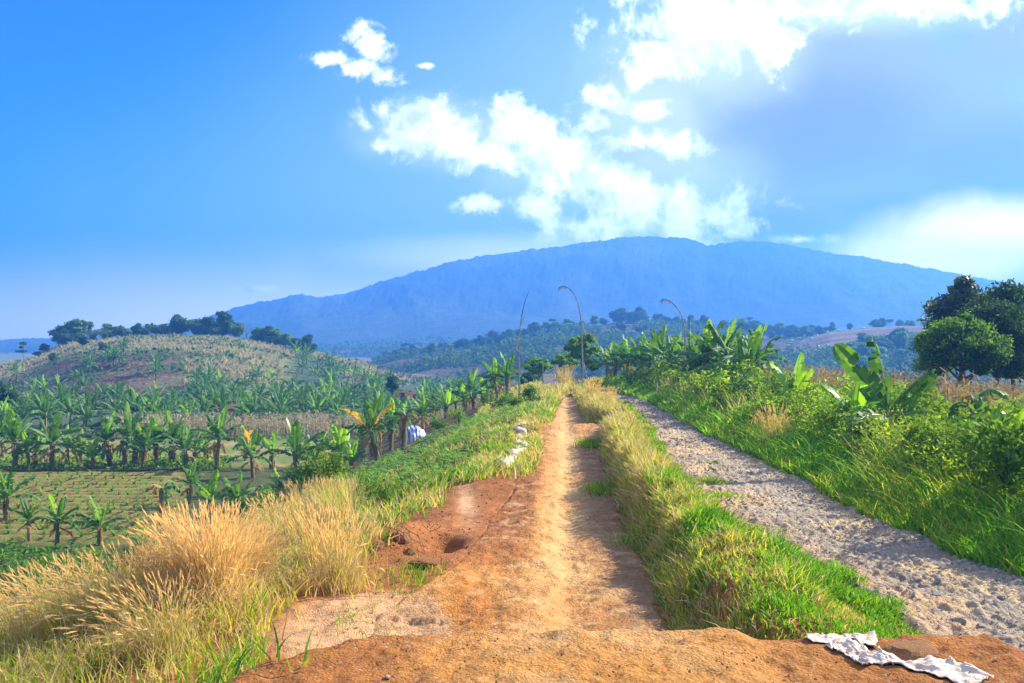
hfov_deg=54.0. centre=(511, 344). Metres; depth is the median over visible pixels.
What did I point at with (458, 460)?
cassava plant
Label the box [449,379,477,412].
banana plant
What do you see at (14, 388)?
banana plant
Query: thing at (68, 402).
banana plant
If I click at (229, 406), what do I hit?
hut
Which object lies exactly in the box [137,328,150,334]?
broadleaf tree
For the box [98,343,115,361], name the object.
banana plant
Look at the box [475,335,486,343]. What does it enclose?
broadleaf tree
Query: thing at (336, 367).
banana plant
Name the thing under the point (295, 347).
banana plant
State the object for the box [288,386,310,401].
banana plant
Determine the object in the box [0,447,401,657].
undergrowth
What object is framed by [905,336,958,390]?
broadleaf tree
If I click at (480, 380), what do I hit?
banana plant
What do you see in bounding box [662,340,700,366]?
banana plant
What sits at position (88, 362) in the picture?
banana plant
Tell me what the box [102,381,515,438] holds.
dry corn field
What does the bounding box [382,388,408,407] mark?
banana plant
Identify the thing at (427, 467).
cassava plant
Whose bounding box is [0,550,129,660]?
dry grass clump
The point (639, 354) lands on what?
banana plant
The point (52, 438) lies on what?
banana plant
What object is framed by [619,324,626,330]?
broadleaf tree
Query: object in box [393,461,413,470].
cassava plant
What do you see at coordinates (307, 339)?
broadleaf tree
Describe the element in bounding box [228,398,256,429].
banana plant
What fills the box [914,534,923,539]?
stone
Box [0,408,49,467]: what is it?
banana plant
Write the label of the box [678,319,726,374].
banana plant
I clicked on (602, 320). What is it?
broadleaf tree
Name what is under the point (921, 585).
stone
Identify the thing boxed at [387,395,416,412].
banana plant
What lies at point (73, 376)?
banana plant
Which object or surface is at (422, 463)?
cassava plant
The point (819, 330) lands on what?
broadleaf tree
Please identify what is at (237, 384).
banana plant
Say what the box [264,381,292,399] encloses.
banana plant
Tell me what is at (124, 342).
banana plant
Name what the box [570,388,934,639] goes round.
berm grass
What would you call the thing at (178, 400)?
banana plant
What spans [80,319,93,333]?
broadleaf tree
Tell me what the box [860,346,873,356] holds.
broadleaf tree
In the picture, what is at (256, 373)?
banana plant
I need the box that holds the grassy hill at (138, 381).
[0,340,434,398]
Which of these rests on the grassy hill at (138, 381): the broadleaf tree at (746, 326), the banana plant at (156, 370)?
the banana plant at (156, 370)
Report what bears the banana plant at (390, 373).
on the ground at (322, 611)
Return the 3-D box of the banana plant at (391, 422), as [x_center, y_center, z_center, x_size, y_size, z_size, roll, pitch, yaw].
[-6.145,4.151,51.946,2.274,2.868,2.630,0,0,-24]
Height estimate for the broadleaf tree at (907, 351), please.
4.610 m
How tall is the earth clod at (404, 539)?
0.211 m
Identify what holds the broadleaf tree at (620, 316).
on the wooded hill at (781, 344)
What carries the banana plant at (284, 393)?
on the ground at (322, 611)
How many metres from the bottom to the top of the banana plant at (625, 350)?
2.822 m
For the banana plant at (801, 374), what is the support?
on the ground at (322, 611)
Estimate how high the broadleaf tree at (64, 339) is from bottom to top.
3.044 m
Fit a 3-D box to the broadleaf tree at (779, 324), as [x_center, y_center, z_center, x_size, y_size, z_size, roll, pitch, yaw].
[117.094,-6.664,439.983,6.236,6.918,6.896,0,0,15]
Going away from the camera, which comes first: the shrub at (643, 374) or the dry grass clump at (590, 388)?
the dry grass clump at (590, 388)
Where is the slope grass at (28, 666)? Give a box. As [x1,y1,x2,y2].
[0,378,569,682]
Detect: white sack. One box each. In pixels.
[499,458,513,468]
[509,449,518,456]
[518,428,526,434]
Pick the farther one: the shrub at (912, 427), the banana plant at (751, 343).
the banana plant at (751, 343)
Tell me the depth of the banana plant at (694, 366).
40.32 m
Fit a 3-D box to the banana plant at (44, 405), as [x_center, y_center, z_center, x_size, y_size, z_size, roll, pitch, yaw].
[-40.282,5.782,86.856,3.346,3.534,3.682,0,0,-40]
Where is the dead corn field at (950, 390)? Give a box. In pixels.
[754,363,1023,414]
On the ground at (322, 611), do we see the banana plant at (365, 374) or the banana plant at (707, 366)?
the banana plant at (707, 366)
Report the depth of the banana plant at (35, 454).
60.55 m
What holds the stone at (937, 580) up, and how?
on the gravel road
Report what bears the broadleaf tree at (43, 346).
on the grassy hill at (138, 381)
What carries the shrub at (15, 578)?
on the ground at (322, 611)
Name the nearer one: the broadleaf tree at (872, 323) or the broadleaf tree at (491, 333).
the broadleaf tree at (872, 323)
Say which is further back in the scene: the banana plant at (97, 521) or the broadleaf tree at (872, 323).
the broadleaf tree at (872, 323)
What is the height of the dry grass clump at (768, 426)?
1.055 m
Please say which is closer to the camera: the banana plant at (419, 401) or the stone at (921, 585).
the stone at (921, 585)
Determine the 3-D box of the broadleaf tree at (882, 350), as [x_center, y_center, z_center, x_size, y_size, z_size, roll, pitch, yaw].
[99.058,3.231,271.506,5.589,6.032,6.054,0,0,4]
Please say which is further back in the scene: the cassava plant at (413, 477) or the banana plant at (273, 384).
the banana plant at (273, 384)
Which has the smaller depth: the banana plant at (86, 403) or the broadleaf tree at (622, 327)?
the banana plant at (86, 403)
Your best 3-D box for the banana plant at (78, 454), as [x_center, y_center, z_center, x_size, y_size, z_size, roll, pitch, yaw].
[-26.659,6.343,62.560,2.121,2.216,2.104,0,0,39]
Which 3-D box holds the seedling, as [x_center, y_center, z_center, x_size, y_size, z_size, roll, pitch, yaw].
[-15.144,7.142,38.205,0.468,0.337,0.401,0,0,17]
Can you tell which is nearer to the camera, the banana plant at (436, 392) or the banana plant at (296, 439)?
the banana plant at (296, 439)
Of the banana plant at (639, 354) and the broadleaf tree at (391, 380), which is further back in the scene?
the broadleaf tree at (391, 380)
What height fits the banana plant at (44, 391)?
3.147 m
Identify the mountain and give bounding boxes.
[0,236,1022,353]
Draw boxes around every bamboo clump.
[84,329,99,341]
[94,329,114,339]
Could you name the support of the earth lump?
on the dirt mound
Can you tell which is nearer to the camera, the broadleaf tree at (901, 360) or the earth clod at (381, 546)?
the earth clod at (381, 546)
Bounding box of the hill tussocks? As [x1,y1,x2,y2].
[0,334,378,392]
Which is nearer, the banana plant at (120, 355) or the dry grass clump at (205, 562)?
the dry grass clump at (205, 562)
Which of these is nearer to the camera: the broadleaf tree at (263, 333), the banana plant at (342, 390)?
the banana plant at (342, 390)
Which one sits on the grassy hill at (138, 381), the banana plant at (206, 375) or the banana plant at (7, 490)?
the banana plant at (206, 375)
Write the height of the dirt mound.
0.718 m
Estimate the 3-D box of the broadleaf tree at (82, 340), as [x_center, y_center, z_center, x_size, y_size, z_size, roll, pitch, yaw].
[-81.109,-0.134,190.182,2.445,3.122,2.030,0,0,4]
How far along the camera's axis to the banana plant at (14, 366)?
175.47 m
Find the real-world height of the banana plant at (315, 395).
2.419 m
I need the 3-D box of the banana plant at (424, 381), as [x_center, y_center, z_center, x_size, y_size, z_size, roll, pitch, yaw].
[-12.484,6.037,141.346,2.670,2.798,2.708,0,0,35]
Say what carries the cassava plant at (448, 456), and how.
on the ground at (322, 611)
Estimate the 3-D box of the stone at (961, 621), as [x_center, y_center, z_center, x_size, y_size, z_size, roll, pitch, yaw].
[3.740,2.319,8.409,0.117,0.089,0.127,0,0,16]
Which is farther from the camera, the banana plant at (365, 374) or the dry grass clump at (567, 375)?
the banana plant at (365, 374)
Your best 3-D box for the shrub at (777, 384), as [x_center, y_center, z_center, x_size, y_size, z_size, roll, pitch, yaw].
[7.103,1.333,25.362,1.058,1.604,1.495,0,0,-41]
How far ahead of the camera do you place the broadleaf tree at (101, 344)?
185.79 m
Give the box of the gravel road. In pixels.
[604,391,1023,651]
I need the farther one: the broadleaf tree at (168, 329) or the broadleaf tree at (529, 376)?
the broadleaf tree at (168, 329)
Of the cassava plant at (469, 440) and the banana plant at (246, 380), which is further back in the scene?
the banana plant at (246, 380)
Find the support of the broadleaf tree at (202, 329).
on the grassy hill at (138, 381)
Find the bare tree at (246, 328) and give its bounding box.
[242,324,251,337]
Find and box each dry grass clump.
[0,539,180,651]
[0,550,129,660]
[0,562,97,632]
[42,569,237,679]
[110,495,293,623]
[110,538,201,599]
[194,518,308,598]
[244,491,316,536]
[274,495,372,576]
[276,474,339,519]
[278,503,398,602]
[304,477,358,500]
[552,364,577,385]
[578,376,604,398]
[596,385,621,402]
[746,403,799,443]
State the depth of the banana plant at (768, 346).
36.72 m
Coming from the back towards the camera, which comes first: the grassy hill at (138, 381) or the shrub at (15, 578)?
the grassy hill at (138, 381)
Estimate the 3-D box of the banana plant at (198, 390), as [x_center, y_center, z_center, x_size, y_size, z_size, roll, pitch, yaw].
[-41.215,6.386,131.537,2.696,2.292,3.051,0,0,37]
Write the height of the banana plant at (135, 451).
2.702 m
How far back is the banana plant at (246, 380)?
143.85 m
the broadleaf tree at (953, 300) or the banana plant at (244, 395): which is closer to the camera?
the broadleaf tree at (953, 300)
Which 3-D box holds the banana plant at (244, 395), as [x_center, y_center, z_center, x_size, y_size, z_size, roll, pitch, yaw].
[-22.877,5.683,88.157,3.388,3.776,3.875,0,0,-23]
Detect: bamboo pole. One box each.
[516,292,528,396]
[558,286,594,387]
[660,299,687,362]
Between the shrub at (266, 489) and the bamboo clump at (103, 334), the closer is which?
the shrub at (266, 489)
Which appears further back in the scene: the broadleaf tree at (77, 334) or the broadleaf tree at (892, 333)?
the broadleaf tree at (892, 333)
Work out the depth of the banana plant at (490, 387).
60.37 m
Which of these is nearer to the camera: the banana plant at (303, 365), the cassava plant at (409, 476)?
the cassava plant at (409, 476)
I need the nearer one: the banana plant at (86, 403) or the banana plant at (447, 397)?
the banana plant at (447, 397)
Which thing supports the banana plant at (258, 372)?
on the grassy hill at (138, 381)
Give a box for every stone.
[835,523,844,529]
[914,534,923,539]
[919,583,929,587]
[932,590,943,595]
[934,577,945,583]
[951,617,966,624]
[976,623,986,628]
[996,595,1006,599]
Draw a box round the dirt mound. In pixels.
[225,627,1023,682]
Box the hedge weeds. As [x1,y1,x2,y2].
[638,356,1023,514]
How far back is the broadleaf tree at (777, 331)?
437.58 m
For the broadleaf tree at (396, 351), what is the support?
on the wooded hill at (781, 344)
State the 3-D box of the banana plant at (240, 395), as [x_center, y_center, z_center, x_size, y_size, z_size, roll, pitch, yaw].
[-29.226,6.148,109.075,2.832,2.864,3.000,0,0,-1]
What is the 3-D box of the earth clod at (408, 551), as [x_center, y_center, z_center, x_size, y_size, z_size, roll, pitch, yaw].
[-1.125,2.275,10.958,0.124,0.115,0.165,0,0,-25]
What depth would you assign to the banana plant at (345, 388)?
110.35 m
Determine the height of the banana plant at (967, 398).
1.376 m
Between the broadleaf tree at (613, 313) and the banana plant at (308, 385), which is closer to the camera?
the banana plant at (308, 385)
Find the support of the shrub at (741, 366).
on the ground at (322, 611)
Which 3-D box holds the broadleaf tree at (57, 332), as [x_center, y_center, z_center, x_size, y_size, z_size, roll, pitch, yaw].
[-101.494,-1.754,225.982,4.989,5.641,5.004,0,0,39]
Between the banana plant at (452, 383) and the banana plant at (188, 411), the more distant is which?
the banana plant at (452, 383)
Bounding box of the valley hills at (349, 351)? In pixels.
[320,343,427,357]
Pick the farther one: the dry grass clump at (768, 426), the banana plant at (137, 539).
the banana plant at (137, 539)
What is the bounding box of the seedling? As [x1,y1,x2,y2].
[110,528,120,535]
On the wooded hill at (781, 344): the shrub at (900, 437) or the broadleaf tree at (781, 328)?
the broadleaf tree at (781, 328)
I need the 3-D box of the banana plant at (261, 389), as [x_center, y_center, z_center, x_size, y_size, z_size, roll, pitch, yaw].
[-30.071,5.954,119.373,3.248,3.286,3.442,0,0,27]
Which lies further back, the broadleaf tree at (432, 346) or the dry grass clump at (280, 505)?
the broadleaf tree at (432, 346)
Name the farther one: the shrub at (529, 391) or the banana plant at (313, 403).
the banana plant at (313, 403)
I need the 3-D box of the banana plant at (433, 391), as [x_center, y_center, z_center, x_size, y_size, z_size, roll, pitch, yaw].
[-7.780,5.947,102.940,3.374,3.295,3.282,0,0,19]
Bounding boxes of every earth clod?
[368,539,384,551]
[387,529,411,543]
[405,548,414,555]
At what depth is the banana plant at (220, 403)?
91.22 m
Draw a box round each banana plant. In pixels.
[0,396,20,417]
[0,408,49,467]
[0,409,8,460]
[0,471,40,518]
[4,364,28,378]
[4,395,35,422]
[5,362,24,376]
[7,497,51,541]
[8,432,46,469]
[10,405,30,418]
[11,398,36,420]
[12,384,26,409]
[15,412,81,469]
[17,388,35,402]
[19,391,63,426]
[21,428,60,467]
[22,384,41,397]
[22,392,65,426]
[24,494,82,548]
[26,374,47,388]
[26,378,42,390]
[30,406,54,423]
[32,375,54,391]
[34,387,62,411]
[43,373,67,393]
[43,382,85,425]
[55,393,91,427]
[55,425,87,459]
[62,429,100,461]
[63,380,85,408]
[65,397,102,426]
[67,368,85,382]
[70,372,96,393]
[71,438,108,468]
[72,389,109,416]
[72,404,101,430]
[73,367,89,381]
[74,410,133,465]
[74,496,125,545]
[80,355,100,372]
[85,386,108,404]
[91,382,113,405]
[95,392,135,421]
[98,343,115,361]
[100,380,127,407]
[104,344,124,364]
[105,380,128,402]
[106,383,128,404]
[108,401,162,467]
[112,348,126,363]
[112,394,135,412]
[113,337,134,355]
[113,433,154,466]
[115,385,143,410]
[121,423,167,468]
[122,391,158,413]
[129,525,153,541]
[130,347,146,358]
[131,392,166,418]
[134,389,160,413]
[134,416,178,464]
[142,396,182,424]
[143,386,166,403]
[143,403,179,423]
[144,480,180,525]
[146,352,167,368]
[146,362,167,380]
[146,382,170,404]
[150,410,199,462]
[159,425,205,468]
[163,383,185,402]
[170,388,198,414]
[170,397,203,422]
[171,461,207,506]
[181,381,195,393]
[184,390,222,428]
[185,375,201,393]
[186,365,202,383]
[187,385,206,397]
[188,426,216,459]
[189,432,210,457]
[190,383,209,397]
[190,405,244,469]
[192,469,234,518]
[193,374,215,387]
[195,363,223,381]
[195,389,220,411]
[197,371,218,387]
[200,380,220,399]
[202,387,239,411]
[208,387,240,412]
[209,368,230,386]
[209,470,262,523]
[211,375,228,390]
[211,382,229,398]
[219,381,246,402]
[226,381,245,404]
[226,429,273,477]
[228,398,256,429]
[230,388,250,404]
[232,389,269,422]
[232,395,265,427]
[232,425,267,460]
[236,387,267,408]
[239,373,254,387]
[246,365,263,383]
[246,382,271,402]
[249,365,264,380]
[256,399,275,415]
[258,386,294,416]
[259,416,325,488]
[260,430,286,468]
[261,367,281,387]
[261,468,289,499]
[262,384,292,407]
[262,393,300,425]
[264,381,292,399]
[265,380,280,393]
[277,388,297,408]
[280,371,304,395]
[287,340,301,355]
[287,382,304,399]
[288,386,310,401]
[288,434,328,477]
[290,383,318,406]
[291,396,320,416]
[293,357,310,373]
[294,350,309,360]
[295,391,329,427]
[298,399,331,421]
[299,342,315,356]
[300,347,315,361]
[303,382,320,391]
[303,430,332,462]
[305,382,328,400]
[305,392,327,403]
[306,364,324,381]
[308,395,330,410]
[311,353,323,368]
[316,379,334,405]
[316,388,334,406]
[316,423,370,467]
[318,367,334,380]
[318,367,336,383]
[318,389,354,417]
[319,352,337,368]
[319,375,338,396]
[321,348,339,361]
[321,357,336,369]
[323,373,339,382]
[324,378,360,404]
[325,384,361,414]
[326,401,355,427]
[327,381,359,405]
[328,440,368,474]
[329,361,344,375]
[333,382,364,408]
[339,361,350,375]
[339,393,398,460]
[341,366,360,383]
[346,366,361,383]
[347,411,385,457]
[349,363,363,372]
[350,381,371,394]
[356,366,372,382]
[357,380,381,397]
[359,379,390,403]
[361,373,383,389]
[367,389,398,418]
[367,429,383,456]
[369,371,389,391]
[373,398,413,450]
[380,374,403,394]
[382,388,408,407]
[383,369,400,383]
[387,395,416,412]
[393,410,418,452]
[399,394,417,410]
[404,404,421,424]
[406,390,440,423]
[407,382,431,399]
[409,394,440,431]
[415,378,430,389]
[418,389,443,419]
[419,385,435,394]
[423,378,436,387]
[430,384,461,418]
[432,387,454,413]
[438,378,468,406]
[442,375,459,391]
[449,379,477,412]
[451,368,479,409]
[451,387,461,413]
[460,383,480,405]
[469,377,494,406]
[473,376,504,399]
[476,357,504,399]
[483,352,528,394]
[585,343,624,376]
[592,342,622,376]
[604,335,639,375]
[610,339,639,376]
[618,334,657,371]
[626,332,665,367]
[629,324,678,365]
[633,342,670,372]
[640,331,683,367]
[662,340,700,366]
[666,329,700,362]
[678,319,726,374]
[687,331,730,371]
[690,316,743,370]
[696,332,767,373]
[708,325,780,383]
[715,342,775,370]
[723,323,789,376]
[770,352,822,395]
[820,367,892,418]
[832,337,958,432]
[946,389,1009,425]
[952,408,1023,445]
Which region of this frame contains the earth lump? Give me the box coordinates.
[882,640,938,660]
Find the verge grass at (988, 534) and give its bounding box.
[576,375,1023,576]
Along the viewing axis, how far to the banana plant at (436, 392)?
68.57 m
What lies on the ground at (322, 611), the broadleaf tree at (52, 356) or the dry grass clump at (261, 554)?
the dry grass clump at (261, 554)
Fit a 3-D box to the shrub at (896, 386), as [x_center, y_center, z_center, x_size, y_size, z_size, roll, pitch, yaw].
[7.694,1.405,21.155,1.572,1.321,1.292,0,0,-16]
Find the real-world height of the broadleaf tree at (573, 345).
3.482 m
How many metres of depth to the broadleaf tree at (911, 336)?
294.21 m
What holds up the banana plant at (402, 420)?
on the ground at (322, 611)
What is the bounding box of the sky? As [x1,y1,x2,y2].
[0,0,1023,339]
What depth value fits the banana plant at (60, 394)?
93.00 m
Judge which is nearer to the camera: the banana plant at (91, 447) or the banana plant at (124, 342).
the banana plant at (91, 447)
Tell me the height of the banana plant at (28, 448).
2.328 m
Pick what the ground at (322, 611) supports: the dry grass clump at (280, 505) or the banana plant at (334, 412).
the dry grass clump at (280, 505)
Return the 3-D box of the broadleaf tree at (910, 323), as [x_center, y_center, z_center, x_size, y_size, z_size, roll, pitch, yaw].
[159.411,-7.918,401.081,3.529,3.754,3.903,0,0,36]
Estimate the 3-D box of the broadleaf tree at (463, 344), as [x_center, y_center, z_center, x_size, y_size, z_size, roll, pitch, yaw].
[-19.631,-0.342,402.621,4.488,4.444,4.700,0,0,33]
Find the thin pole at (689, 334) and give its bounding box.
[689,315,689,360]
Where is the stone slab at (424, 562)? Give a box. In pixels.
[408,557,437,568]
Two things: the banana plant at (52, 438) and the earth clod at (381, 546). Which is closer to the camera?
the earth clod at (381, 546)
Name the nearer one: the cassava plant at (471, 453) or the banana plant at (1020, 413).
the banana plant at (1020, 413)
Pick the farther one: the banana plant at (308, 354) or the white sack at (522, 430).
the banana plant at (308, 354)
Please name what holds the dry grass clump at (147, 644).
on the ground at (322, 611)
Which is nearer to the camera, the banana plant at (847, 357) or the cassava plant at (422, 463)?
the banana plant at (847, 357)
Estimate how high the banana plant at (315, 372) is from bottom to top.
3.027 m
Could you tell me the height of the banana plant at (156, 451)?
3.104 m
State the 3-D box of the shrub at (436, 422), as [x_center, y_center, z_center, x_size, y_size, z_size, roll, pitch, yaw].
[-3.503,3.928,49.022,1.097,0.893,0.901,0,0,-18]
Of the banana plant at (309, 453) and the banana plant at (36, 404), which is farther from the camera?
the banana plant at (36, 404)
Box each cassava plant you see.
[365,467,385,475]
[368,475,398,487]
[386,465,410,480]
[388,460,409,473]
[390,473,416,489]
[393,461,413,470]
[399,461,436,479]
[399,467,417,482]
[399,472,426,484]
[413,457,431,470]
[418,455,449,469]
[428,447,448,462]
[432,465,451,483]
[433,453,457,471]
[436,450,465,466]
[439,438,456,449]
[441,454,462,464]
[444,455,474,475]
[451,445,472,457]
[455,437,470,451]
[456,431,473,444]
[457,431,478,447]
[465,445,480,456]
[492,427,515,441]
[498,415,516,424]
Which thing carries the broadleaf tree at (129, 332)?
on the grassy hill at (138, 381)
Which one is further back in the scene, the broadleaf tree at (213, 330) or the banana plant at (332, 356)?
the broadleaf tree at (213, 330)
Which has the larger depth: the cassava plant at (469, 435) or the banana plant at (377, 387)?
the banana plant at (377, 387)
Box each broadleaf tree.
[0,383,18,410]
[15,342,26,357]
[31,351,41,356]
[39,343,50,352]
[47,325,70,344]
[47,352,57,360]
[58,334,73,344]
[62,318,82,340]
[72,332,84,338]
[78,336,89,344]
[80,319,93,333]
[98,342,107,350]
[100,323,112,331]
[106,326,118,337]
[116,327,128,336]
[125,329,131,336]
[130,323,141,335]
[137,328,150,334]
[145,323,154,331]
[150,325,164,335]
[163,326,175,334]
[169,314,189,334]
[185,318,201,334]
[194,325,208,335]
[200,315,216,334]
[207,326,222,335]
[212,310,234,335]
[227,322,244,337]
[250,327,261,341]
[258,325,273,344]
[264,335,278,344]
[269,328,280,345]
[277,333,293,345]
[289,338,301,348]
[298,334,317,352]
[385,375,399,398]
[392,350,401,356]
[399,347,407,357]
[400,343,413,349]
[426,342,437,352]
[436,343,446,350]
[457,339,467,347]
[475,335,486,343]
[479,340,487,345]
[487,329,494,336]
[494,334,504,344]
[518,372,541,383]
[523,329,529,336]
[523,357,553,378]
[528,322,537,331]
[532,326,540,332]
[544,324,552,331]
[551,352,580,376]
[562,318,572,323]
[563,333,600,378]
[583,356,601,376]
[589,315,599,323]
[599,317,605,323]
[608,307,626,322]
[616,312,627,321]
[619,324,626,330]
[626,312,634,322]
[631,310,647,322]
[634,306,642,311]
[635,326,644,332]
[671,316,680,324]
[687,314,695,322]
[699,314,708,323]
[720,320,729,328]
[736,318,746,326]
[742,322,751,333]
[750,322,758,329]
[762,324,773,332]
[767,330,776,337]
[771,326,780,335]
[773,322,784,334]
[778,325,787,333]
[783,325,798,334]
[783,327,796,337]
[799,325,811,336]
[809,324,814,336]
[814,326,824,334]
[828,321,836,331]
[846,323,853,329]
[846,341,871,355]
[856,332,867,342]
[857,355,868,366]
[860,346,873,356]
[862,351,882,357]
[864,334,881,346]
[868,319,880,326]
[872,346,889,361]
[874,321,882,326]
[874,336,896,353]
[878,317,886,326]
[884,327,906,348]
[890,331,910,348]
[891,358,910,370]
[893,349,909,359]
[896,322,904,325]
[899,348,912,355]
[905,332,915,345]
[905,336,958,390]
[906,321,915,325]
[911,311,1014,386]
[916,274,993,376]
[953,297,1023,388]
[956,278,1023,392]
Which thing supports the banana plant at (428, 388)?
on the ground at (322, 611)
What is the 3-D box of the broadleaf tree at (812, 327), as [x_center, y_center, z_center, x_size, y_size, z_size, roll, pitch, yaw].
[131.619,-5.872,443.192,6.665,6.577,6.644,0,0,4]
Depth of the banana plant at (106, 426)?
60.89 m
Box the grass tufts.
[209,419,818,682]
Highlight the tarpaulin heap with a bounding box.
[400,425,425,443]
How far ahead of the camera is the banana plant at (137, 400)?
89.92 m
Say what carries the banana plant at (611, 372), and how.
on the ground at (322, 611)
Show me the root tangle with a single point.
(420, 539)
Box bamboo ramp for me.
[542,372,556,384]
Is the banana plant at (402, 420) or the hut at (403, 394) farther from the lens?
the hut at (403, 394)
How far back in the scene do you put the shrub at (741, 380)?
28.75 m
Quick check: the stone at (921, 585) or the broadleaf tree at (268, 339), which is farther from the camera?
the broadleaf tree at (268, 339)
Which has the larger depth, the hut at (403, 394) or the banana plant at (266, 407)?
the hut at (403, 394)
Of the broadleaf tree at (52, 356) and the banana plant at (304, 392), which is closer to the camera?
the banana plant at (304, 392)
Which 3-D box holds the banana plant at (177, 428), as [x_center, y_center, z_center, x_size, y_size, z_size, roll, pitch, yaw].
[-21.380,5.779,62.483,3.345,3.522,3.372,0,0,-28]
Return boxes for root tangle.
[343,515,438,553]
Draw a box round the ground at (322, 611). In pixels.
[0,377,1023,682]
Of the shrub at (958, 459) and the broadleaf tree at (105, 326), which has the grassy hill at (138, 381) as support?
the broadleaf tree at (105, 326)
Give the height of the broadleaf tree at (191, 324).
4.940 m
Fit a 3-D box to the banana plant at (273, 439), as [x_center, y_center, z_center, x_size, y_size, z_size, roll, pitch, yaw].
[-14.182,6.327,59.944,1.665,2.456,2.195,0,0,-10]
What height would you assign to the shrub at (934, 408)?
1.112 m
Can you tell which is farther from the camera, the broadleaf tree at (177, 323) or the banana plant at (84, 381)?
the broadleaf tree at (177, 323)
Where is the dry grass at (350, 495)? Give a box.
[0,375,954,665]
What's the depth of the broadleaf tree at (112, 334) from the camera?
227.41 m
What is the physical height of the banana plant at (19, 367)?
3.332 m
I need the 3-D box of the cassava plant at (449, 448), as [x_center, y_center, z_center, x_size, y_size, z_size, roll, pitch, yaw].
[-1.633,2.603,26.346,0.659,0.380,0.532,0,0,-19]
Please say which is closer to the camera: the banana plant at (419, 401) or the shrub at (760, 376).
the shrub at (760, 376)
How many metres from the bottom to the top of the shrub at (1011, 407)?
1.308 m
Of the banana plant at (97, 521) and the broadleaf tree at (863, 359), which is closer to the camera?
the banana plant at (97, 521)
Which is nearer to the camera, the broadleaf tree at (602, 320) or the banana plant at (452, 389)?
the banana plant at (452, 389)
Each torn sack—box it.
[806,630,879,648]
[826,638,894,664]
[870,650,993,682]
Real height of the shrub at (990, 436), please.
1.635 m
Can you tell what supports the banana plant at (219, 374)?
on the grassy hill at (138, 381)
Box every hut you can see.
[205,404,235,416]
[393,391,415,404]
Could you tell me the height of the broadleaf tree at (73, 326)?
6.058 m
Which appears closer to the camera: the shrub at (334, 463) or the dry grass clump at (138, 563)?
the dry grass clump at (138, 563)
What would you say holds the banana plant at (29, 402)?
on the ground at (322, 611)
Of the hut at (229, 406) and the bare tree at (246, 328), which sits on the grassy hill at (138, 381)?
the bare tree at (246, 328)
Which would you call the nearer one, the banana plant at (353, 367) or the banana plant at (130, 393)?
the banana plant at (130, 393)
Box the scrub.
[0,319,1023,428]
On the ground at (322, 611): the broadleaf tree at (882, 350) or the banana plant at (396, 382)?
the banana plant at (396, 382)
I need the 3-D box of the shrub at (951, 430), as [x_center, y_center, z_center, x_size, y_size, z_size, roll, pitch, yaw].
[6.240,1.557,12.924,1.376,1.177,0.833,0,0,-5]
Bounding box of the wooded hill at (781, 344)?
[373,323,808,379]
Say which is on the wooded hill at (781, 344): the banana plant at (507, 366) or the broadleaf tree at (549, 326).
the broadleaf tree at (549, 326)
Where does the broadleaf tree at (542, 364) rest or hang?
on the ground at (322, 611)
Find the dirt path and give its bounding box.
[371,396,667,635]
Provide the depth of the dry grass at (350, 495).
13.28 m
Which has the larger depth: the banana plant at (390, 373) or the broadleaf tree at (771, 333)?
the broadleaf tree at (771, 333)
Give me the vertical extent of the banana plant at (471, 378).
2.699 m
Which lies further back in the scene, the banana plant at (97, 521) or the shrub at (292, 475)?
the shrub at (292, 475)
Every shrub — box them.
[0,562,40,611]
[26,580,68,601]
[116,538,151,569]
[217,487,261,519]
[252,484,283,511]
[282,463,312,492]
[296,445,354,491]
[328,467,372,495]
[363,476,402,507]
[430,416,448,432]
[445,406,465,425]
[478,388,513,408]
[505,395,524,407]
[516,383,543,401]
[588,376,609,391]
[617,365,648,383]
[636,366,659,381]
[660,372,677,381]
[662,360,686,374]
[670,370,697,385]
[681,364,702,376]
[707,375,739,403]
[709,359,761,383]
[721,368,773,399]
[728,389,753,405]
[739,370,772,384]
[746,369,787,387]
[751,382,788,398]
[755,387,806,420]
[763,366,819,397]
[778,393,824,421]
[795,381,832,415]
[800,404,833,427]
[808,393,854,433]
[824,384,853,406]
[834,403,885,434]
[846,413,902,445]
[848,381,911,409]
[865,380,909,410]
[876,386,947,426]
[888,424,921,448]
[901,404,956,454]
[909,397,951,427]
[912,412,971,468]
[913,392,997,421]
[935,426,997,473]
[938,420,1023,492]
[946,409,995,426]
[948,395,1023,497]
[949,401,1019,429]
[988,398,1023,428]
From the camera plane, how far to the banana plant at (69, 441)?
61.89 m
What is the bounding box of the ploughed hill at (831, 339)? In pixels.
[792,326,1023,387]
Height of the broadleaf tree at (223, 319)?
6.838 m
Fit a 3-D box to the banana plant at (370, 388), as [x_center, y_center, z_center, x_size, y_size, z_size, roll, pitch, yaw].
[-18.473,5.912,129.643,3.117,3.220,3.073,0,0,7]
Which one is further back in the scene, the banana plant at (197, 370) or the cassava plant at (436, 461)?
the banana plant at (197, 370)
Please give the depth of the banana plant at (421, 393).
118.93 m
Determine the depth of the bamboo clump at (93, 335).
221.54 m
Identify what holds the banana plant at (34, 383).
on the ground at (322, 611)
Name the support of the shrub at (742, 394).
on the ground at (322, 611)
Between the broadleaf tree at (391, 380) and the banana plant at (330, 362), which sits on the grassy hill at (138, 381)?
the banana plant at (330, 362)
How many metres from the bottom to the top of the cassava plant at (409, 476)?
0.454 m
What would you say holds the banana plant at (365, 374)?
on the grassy hill at (138, 381)
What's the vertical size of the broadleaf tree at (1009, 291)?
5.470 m

